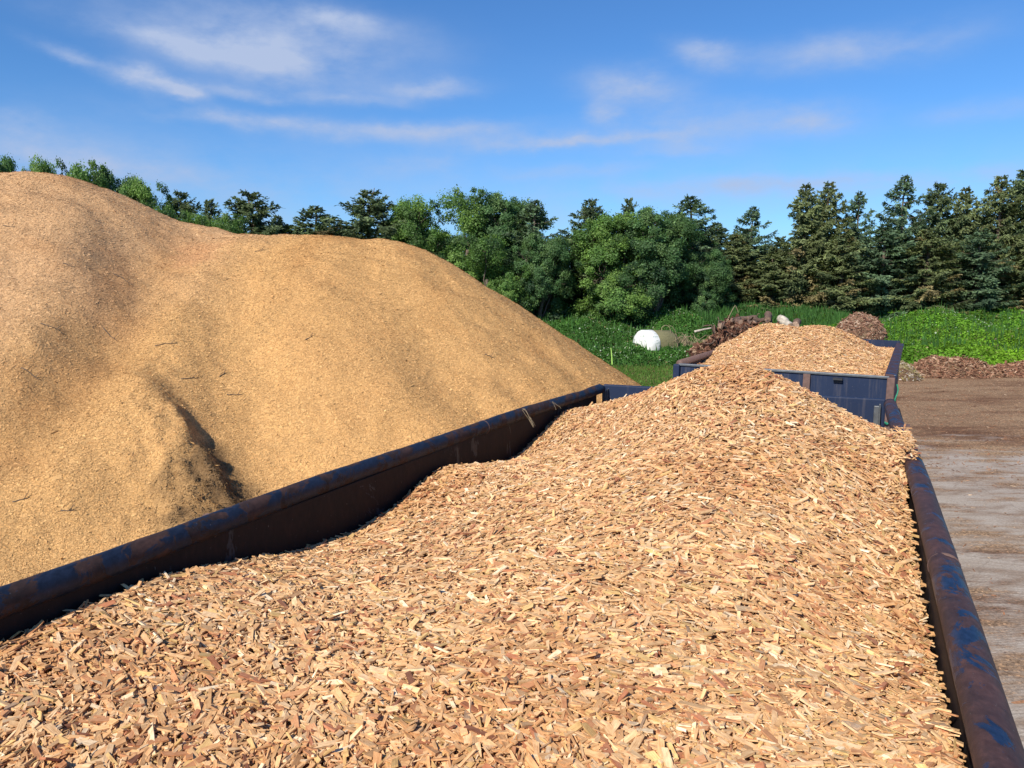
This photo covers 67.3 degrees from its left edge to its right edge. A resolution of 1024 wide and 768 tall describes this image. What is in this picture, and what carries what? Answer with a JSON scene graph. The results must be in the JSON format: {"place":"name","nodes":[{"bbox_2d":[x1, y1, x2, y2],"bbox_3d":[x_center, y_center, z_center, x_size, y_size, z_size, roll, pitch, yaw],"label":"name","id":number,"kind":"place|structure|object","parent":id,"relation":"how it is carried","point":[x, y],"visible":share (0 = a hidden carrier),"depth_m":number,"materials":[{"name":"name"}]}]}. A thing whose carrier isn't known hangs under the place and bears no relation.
{"place":"outdoors","nodes":[
{"label":"outdoors","id":0,"kind":"place"},
{"bbox_2d":[0,0,1023,289],"label":"sky","id":1,"kind":"structure","parent":0,"point":[735,106],"materials":[{"name":"blue"}]},
{"bbox_2d":[896,377,1023,747],"bbox_3d":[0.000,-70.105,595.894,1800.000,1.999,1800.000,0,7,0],"label":"ground","id":2,"kind":"structure","parent":0,"point":[1002,567],"depth_m":12.22,"materials":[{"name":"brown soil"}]},
{"bbox_2d":[0,153,19,171],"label":"broadleaf tree","id":3,"kind":"object","parent":2,"relation":"on","point":[7,165],"visible":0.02,"depth_m":39.02,"materials":[{"name":"green plant"}]},
{"bbox_2d":[21,152,70,176],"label":"broadleaf tree","id":4,"kind":"object","parent":2,"relation":"on","point":[37,166],"visible":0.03,"depth_m":38.76,"materials":[{"name":"green plant"}]},
{"bbox_2d":[66,159,111,188],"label":"broadleaf tree","id":5,"kind":"object","parent":2,"relation":"on","point":[77,172],"visible":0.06,"depth_m":36.78,"materials":[{"name":"green plant"}]},
{"bbox_2d":[96,167,145,192],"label":"broadleaf tree","id":6,"kind":"object","parent":2,"relation":"on","point":[112,186],"visible":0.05,"depth_m":38.09,"materials":[{"name":"green plant"}]},
{"bbox_2d":[119,176,174,211],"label":"broadleaf tree","id":7,"kind":"object","parent":2,"relation":"on","point":[136,192],"visible":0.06,"depth_m":36.68,"materials":[{"name":"green plant"}]},
{"bbox_2d":[143,199,178,218],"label":"broadleaf tree","id":8,"kind":"object","parent":2,"relation":"on","point":[169,211],"visible":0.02,"depth_m":35.89,"materials":[{"name":"green plant"}]},
{"bbox_2d":[163,191,201,220],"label":"conifer","id":9,"kind":"object","parent":2,"relation":"on","point":[180,205],"visible":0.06,"depth_m":40.88,"materials":[{"name":"green plant"}]},
{"bbox_2d":[177,209,214,226],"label":"broadleaf tree","id":10,"kind":"object","parent":2,"relation":"on","point":[199,219],"visible":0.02,"depth_m":36.18,"materials":[{"name":"green plant"}]},
{"bbox_2d":[192,199,221,221],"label":"conifer","id":11,"kind":"object","parent":2,"relation":"on","point":[209,207],"visible":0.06,"depth_m":40.02,"materials":[{"name":"green plant"}]},
{"bbox_2d":[211,213,250,233],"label":"broadleaf tree","id":12,"kind":"object","parent":2,"relation":"on","point":[233,227],"visible":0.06,"depth_m":36.15,"materials":[{"name":"green plant"}]},
{"bbox_2d":[209,189,297,234],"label":"conifer","id":13,"kind":"object","parent":2,"relation":"on","point":[257,225],"visible":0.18,"depth_m":38.78,"materials":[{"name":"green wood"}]},
{"bbox_2d":[267,215,283,234],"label":"conifer","id":14,"kind":"object","parent":2,"relation":"on","point":[275,220],"depth_m":41.12,"materials":[{"name":"green plant"}]},
{"bbox_2d":[277,205,354,235],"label":"conifer","id":15,"kind":"object","parent":2,"relation":"on","point":[302,228],"visible":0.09,"depth_m":39.85,"materials":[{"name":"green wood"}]},
{"bbox_2d":[0,171,640,585],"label":"wood chip pile","id":16,"kind":"object","parent":2,"relation":"on","point":[130,431],"visible":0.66,"depth_m":11.56,"materials":[{"name":"beige wood"}]},
{"bbox_2d":[313,188,436,254],"bbox_3d":[-6.883,-6.412,39.371,6.589,7.106,6.692,1,7,9],"label":"conifer","id":17,"kind":"object","parent":2,"relation":"on","point":[365,223],"visible":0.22,"depth_m":38.49,"materials":[{"name":"green plant"}]},
{"bbox_2d":[382,194,450,259],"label":"broadleaf tree","id":18,"kind":"object","parent":2,"relation":"on","point":[417,225],"visible":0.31,"depth_m":38.59,"materials":[{"name":"green plant"}]},
{"bbox_2d":[424,231,468,253],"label":"broadleaf tree","id":19,"kind":"object","parent":2,"relation":"on","point":[458,239],"visible":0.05,"depth_m":42.82,"materials":[{"name":"green plant"}]},
{"bbox_2d":[404,184,505,285],"bbox_3d":[-2.657,-6.299,39.446,6.681,7.538,5.500,5,9,36],"label":"broadleaf tree","id":20,"kind":"object","parent":2,"relation":"on","point":[468,220],"visible":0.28,"depth_m":38.42,"materials":[{"name":"green plant"}]},
{"bbox_2d":[464,231,542,311],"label":"broadleaf tree","id":21,"kind":"object","parent":2,"relation":"on","point":[507,288],"visible":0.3,"depth_m":36.55,"materials":[{"name":"green plant"}]},
{"bbox_2d":[461,191,553,283],"bbox_3d":[-0.326,-6.590,40.577,4.548,7.059,5.595,6,9,41],"label":"broadleaf tree","id":22,"kind":"object","parent":2,"relation":"on","point":[503,212],"visible":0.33,"depth_m":39.12,"materials":[{"name":"green plant"}]},
{"bbox_2d":[0,384,1023,767],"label":"farm trailer","id":23,"kind":"object","parent":2,"relation":"on","point":[350,498],"visible":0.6,"depth_m":2.67,"materials":[{"name":"blue paint"}]},
{"bbox_2d":[0,361,967,767],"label":"wood chip load","id":24,"kind":"object","parent":23,"relation":"in","point":[708,567],"visible":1,"depth_m":2.09},
{"bbox_2d":[497,199,580,320],"bbox_3d":[1.332,-6.013,39.067,4.406,6.715,3.919,1,7,5],"label":"conifer","id":25,"kind":"object","parent":2,"relation":"on","point":[536,210],"visible":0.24,"depth_m":38.61,"materials":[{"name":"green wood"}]},
{"bbox_2d":[509,232,576,319],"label":"broadleaf tree","id":26,"kind":"object","parent":2,"relation":"on","point":[545,263],"visible":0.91,"depth_m":37.02,"materials":[{"name":"green plant"}]},
{"bbox_2d":[555,238,595,302],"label":"broadleaf tree","id":27,"kind":"object","parent":2,"relation":"on","point":[576,289],"visible":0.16,"depth_m":41.81,"materials":[{"name":"green plant"}]},
{"bbox_2d":[558,198,606,303],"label":"conifer","id":28,"kind":"object","parent":2,"relation":"on","point":[587,212],"visible":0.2,"depth_m":41.90,"materials":[{"name":"green plant"}]},
{"bbox_2d":[566,209,654,322],"bbox_3d":[5.085,-5.515,38.068,4.724,6.088,6.240,-3,8,-25],"label":"broadleaf tree","id":29,"kind":"object","parent":2,"relation":"on","point":[602,244],"visible":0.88,"depth_m":36.90,"materials":[{"name":"green plant"}]},
{"bbox_2d":[614,197,639,230],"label":"conifer","id":30,"kind":"object","parent":2,"relation":"on","point":[628,206],"visible":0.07,"depth_m":42.03,"materials":[{"name":"green plant"}]},
{"bbox_2d":[610,363,672,386],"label":"grass","id":31,"kind":"structure","parent":2,"relation":"on","point":[650,375],"depth_m":28.09,"materials":[{"name":"green plant"}]},
{"bbox_2d":[633,330,678,350],"bbox_3d":[6.201,-1.676,33.139,1.650,1.346,1.345,-3,8,-26],"label":"straw bale","id":32,"kind":"object","parent":2,"relation":"on","point":[659,338],"visible":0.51,"depth_m":32.60},
{"bbox_2d":[614,205,707,318],"bbox_3d":[7.168,-5.641,38.179,5.284,6.386,4.295,-4,8,-32],"label":"broadleaf tree","id":33,"kind":"object","parent":2,"relation":"on","point":[664,267],"visible":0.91,"depth_m":36.96,"materials":[{"name":"green plant"}]},
{"bbox_2d":[664,194,732,308],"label":"conifer","id":34,"kind":"object","parent":2,"relation":"on","point":[695,205],"visible":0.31,"depth_m":40.84,"materials":[{"name":"green plant"}]},
{"bbox_2d":[686,235,717,255],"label":"broadleaf tree","id":35,"kind":"object","parent":2,"relation":"on","point":[702,241],"visible":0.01,"depth_m":42.83,"materials":[{"name":"green plant"}]},
{"bbox_2d":[681,249,736,311],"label":"broadleaf tree","id":36,"kind":"object","parent":2,"relation":"on","point":[712,275],"visible":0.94,"depth_m":38.19,"materials":[{"name":"green plant"}]},
{"bbox_2d":[685,314,761,356],"bbox_3d":[9.220,-1.638,31.035,5.029,2.400,3.004,0,7,0],"label":"brush heap","id":37,"kind":"object","parent":2,"relation":"on","point":[724,335],"visible":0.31,"depth_m":30.54,"materials":[{"name":"brown wood"}]},
{"bbox_2d":[694,327,711,332],"bbox_3d":[7.530,-2.126,30.362,0.686,0.223,0.095,0,7,0],"label":"root pole","id":38,"kind":"object","parent":37,"relation":"on","point":[699,330],"visible":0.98,"depth_m":30.33,"materials":[{"name":"brown wood"}]},
{"bbox_2d":[702,324,717,334],"bbox_3d":[7.741,-2.116,29.827,0.763,0.410,0.298,-3,7,-22],"label":"root","id":39,"kind":"object","parent":37,"relation":"on","point":[713,327],"visible":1,"depth_m":29.77,"materials":[{"name":"brown plant"}]},
{"bbox_2d":[718,317,726,330],"bbox_3d":[8.127,-2.344,29.950,0.571,0.567,0.235,-5,8,-35],"label":"root","id":40,"kind":"object","parent":37,"relation":"on","point":[723,323],"visible":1,"depth_m":29.98,"materials":[{"name":"brown plant"}]},
{"bbox_2d":[733,319,742,323],"bbox_3d":[8.932,-2.507,30.922,0.244,0.269,0.927,-2,7,-20],"label":"log","id":41,"kind":"object","parent":37,"relation":"on","point":[739,321],"visible":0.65,"depth_m":30.51,"materials":[{"name":"brown wood"}]},
{"bbox_2d":[731,324,747,336],"bbox_3d":[8.905,-2.070,29.950,0.754,0.492,0.473,3,8,26],"label":"root","id":42,"kind":"object","parent":37,"relation":"on","point":[739,330],"visible":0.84,"depth_m":29.99,"materials":[{"name":"brown plant"}]},
{"bbox_2d":[730,315,755,322],"bbox_3d":[9.291,-2.614,30.918,1.125,0.302,0.259,-2,7,-17],"label":"log","id":43,"kind":"object","parent":37,"relation":"on","point":[745,318],"visible":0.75,"depth_m":30.83,"materials":[{"name":"wood"}]},
{"bbox_2d":[747,313,759,324],"bbox_3d":[9.349,-2.512,29.844,0.486,0.471,0.286,3,7,21],"label":"root","id":44,"kind":"object","parent":37,"relation":"on","point":[752,318],"visible":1,"depth_m":29.85,"materials":[{"name":"brown plant"}]},
{"bbox_2d":[747,316,771,322],"bbox_3d":[9.963,-2.575,30.901,1.023,0.303,0.231,-1,7,-6],"label":"log","id":45,"kind":"object","parent":37,"relation":"on","point":[757,319],"visible":0.69,"depth_m":30.82,"materials":[{"name":"brown wood"}]},
{"bbox_2d":[764,311,772,321],"bbox_3d":[10.295,-2.710,30.908,0.325,0.446,0.700,2,7,18],"label":"log","id":46,"kind":"object","parent":45,"relation":"on","point":[768,315],"visible":0.94,"depth_m":30.71,"materials":[{"name":"brown wood"}]},
{"bbox_2d":[777,315,794,325],"bbox_3d":[10.996,-2.438,30.945,0.420,0.678,0.727,-3,7,-22],"label":"log","id":47,"kind":"object","parent":37,"relation":"on","point":[782,319],"visible":0.59,"depth_m":30.86,"materials":[{"name":"white stone"}]},
{"bbox_2d":[792,318,801,326],"bbox_3d":[11.448,-2.432,30.951,0.340,0.424,0.608,3,8,24],"label":"log","id":48,"kind":"object","parent":37,"relation":"on","point":[796,322],"visible":0.84,"depth_m":30.86,"materials":[{"name":"brown wood"}]},
{"bbox_2d":[706,222,754,274],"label":"conifer","id":49,"kind":"object","parent":2,"relation":"on","point":[718,238],"visible":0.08,"depth_m":44.86,"materials":[{"name":"green plant"}]},
{"bbox_2d":[719,229,770,297],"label":"conifer","id":50,"kind":"object","parent":2,"relation":"on","point":[748,244],"visible":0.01,"depth_m":45.26,"materials":[{"name":"green plant"}]},
{"bbox_2d":[720,234,773,304],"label":"conifer","id":51,"kind":"object","parent":2,"relation":"on","point":[733,249],"visible":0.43,"depth_m":40.88,"materials":[{"name":"green plant"}]},
{"bbox_2d":[728,206,778,297],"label":"conifer","id":52,"kind":"object","parent":2,"relation":"on","point":[754,215],"visible":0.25,"depth_m":42.09,"materials":[{"name":"green plant"}]},
{"bbox_2d":[731,250,809,310],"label":"conifer","id":53,"kind":"object","parent":2,"relation":"on","point":[765,268],"visible":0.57,"depth_m":40.05,"materials":[{"name":"green plant"}]},
{"bbox_2d":[537,295,1023,367],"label":"undergrowth","id":54,"kind":"object","parent":2,"relation":"on","point":[998,339],"visible":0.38,"depth_m":34.98,"materials":[{"name":"green plant"}]},
{"bbox_2d":[673,333,710,349],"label":"dry stalks","id":55,"kind":"object","parent":54,"relation":"on","point":[686,341],"visible":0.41,"depth_m":33.07,"materials":[{"name":"plant"}]},
{"bbox_2d":[550,298,1014,361],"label":"white flowers","id":56,"kind":"object","parent":54,"relation":"on","point":[713,323],"visible":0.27,"depth_m":35.47,"materials":[{"name":"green plant"}]},
{"bbox_2d":[756,236,808,296],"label":"conifer","id":57,"kind":"object","parent":2,"relation":"on","point":[779,240],"visible":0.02,"depth_m":45.65,"materials":[{"name":"green plant"}]},
{"bbox_2d":[673,339,903,430],"bbox_3d":[3.775,0.726,10.128,2.270,2.359,6.530,4,8,27],"label":"farm trailer","id":58,"kind":"object","parent":2,"relation":"on","point":[848,385],"visible":0.08,"depth_m":7.97,"materials":[{"name":"metal"}]},
{"bbox_2d":[698,322,894,375],"bbox_3d":[4.046,-0.578,10.497,2.159,0.543,5.320,4,8,27],"label":"wood chip load","id":59,"kind":"object","parent":58,"relation":"in","point":[815,348],"visible":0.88,"depth_m":9.49},
{"bbox_2d":[884,384,898,424],"bbox_3d":[3.783,0.204,7.645,0.185,0.408,0.028,0,7,0],"label":"green rope","id":60,"kind":"object","parent":58,"relation":"attached to","point":[886,423],"visible":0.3,"depth_m":7.62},
{"bbox_2d":[768,182,839,308],"bbox_3d":[15.243,-6.760,40.372,3.855,7.461,3.746,3,7,22],"label":"conifer","id":61,"kind":"object","parent":2,"relation":"on","point":[804,226],"visible":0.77,"depth_m":39.79,"materials":[{"name":"green plant"}]},
{"bbox_2d":[802,181,859,301],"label":"conifer","id":62,"kind":"object","parent":2,"relation":"on","point":[832,216],"visible":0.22,"depth_m":40.83,"materials":[{"name":"green plant"}]},
{"bbox_2d":[805,228,888,317],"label":"conifer","id":63,"kind":"object","parent":2,"relation":"on","point":[845,270],"visible":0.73,"depth_m":38.56,"materials":[{"name":"green plant"}]},
{"bbox_2d":[841,190,880,295],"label":"conifer","id":64,"kind":"object","parent":2,"relation":"on","point":[854,205],"visible":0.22,"depth_m":41.00,"materials":[{"name":"green plant"}]},
{"bbox_2d":[835,311,887,339],"bbox_3d":[14.956,-1.897,33.016,2.857,2.411,2.768,0,7,0],"label":"mulch heap","id":65,"kind":"object","parent":2,"relation":"on","point":[861,325],"visible":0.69,"depth_m":32.34,"materials":[{"name":"brown wood"}]},
{"bbox_2d":[843,222,925,318],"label":"conifer","id":66,"kind":"object","parent":2,"relation":"on","point":[881,283],"visible":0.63,"depth_m":38.93,"materials":[{"name":"green plant"}]},
{"bbox_2d":[871,174,937,308],"bbox_3d":[20.572,-6.962,40.396,3.916,8.036,3.484,4,8,29],"label":"conifer","id":67,"kind":"object","parent":2,"relation":"on","point":[900,210],"visible":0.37,"depth_m":39.98,"materials":[{"name":"green plant"}]},
{"bbox_2d":[898,360,923,381],"bbox_3d":[13.679,-0.464,27.141,1.719,0.793,1.609,0,7,0],"label":"gravel heap","id":68,"kind":"object","parent":2,"relation":"on","point":[908,372],"visible":0.43,"depth_m":26.67,"materials":[{"name":"grey gravel"}]},
{"bbox_2d":[887,228,976,314],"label":"conifer","id":69,"kind":"object","parent":2,"relation":"on","point":[930,286],"visible":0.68,"depth_m":38.54,"materials":[{"name":"green plant"}]},
{"bbox_2d":[909,182,971,296],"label":"conifer","id":70,"kind":"object","parent":2,"relation":"on","point":[943,226],"visible":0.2,"depth_m":40.71,"materials":[{"name":"green plant"}]},
{"bbox_2d":[910,354,1008,378],"label":"bark ridge","id":71,"kind":"structure","parent":2,"relation":"on","point":[943,367],"depth_m":27.73,"materials":[{"name":"brown wood"}]},
{"bbox_2d":[943,186,998,300],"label":"conifer","id":72,"kind":"object","parent":2,"relation":"on","point":[969,225],"visible":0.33,"depth_m":40.28,"materials":[{"name":"green plant"}]},
{"bbox_2d":[936,228,1023,315],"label":"conifer","id":73,"kind":"object","parent":2,"relation":"on","point":[983,276],"visible":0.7,"depth_m":38.57,"materials":[{"name":"green plant"}]},
{"bbox_2d":[964,174,1023,308],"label":"conifer","id":74,"kind":"object","parent":2,"relation":"on","point":[1004,220],"visible":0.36,"depth_m":39.92,"materials":[{"name":"green plant"}]},
{"bbox_2d":[982,169,1023,296],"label":"conifer","id":75,"kind":"object","parent":2,"relation":"on","point":[1020,183],"visible":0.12,"depth_m":40.84,"materials":[{"name":"green plant"}]},
{"bbox_2d":[991,360,1023,377],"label":"bark ridge","id":76,"kind":"structure","parent":2,"relation":"on","point":[1015,369],"depth_m":28.04,"materials":[{"name":"brown wood"}]},
{"bbox_2d":[995,236,1023,313],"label":"conifer","id":77,"kind":"object","parent":2,"relation":"on","point":[1018,278],"visible":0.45,"depth_m":39.17,"materials":[{"name":"green plant"}]}
]}

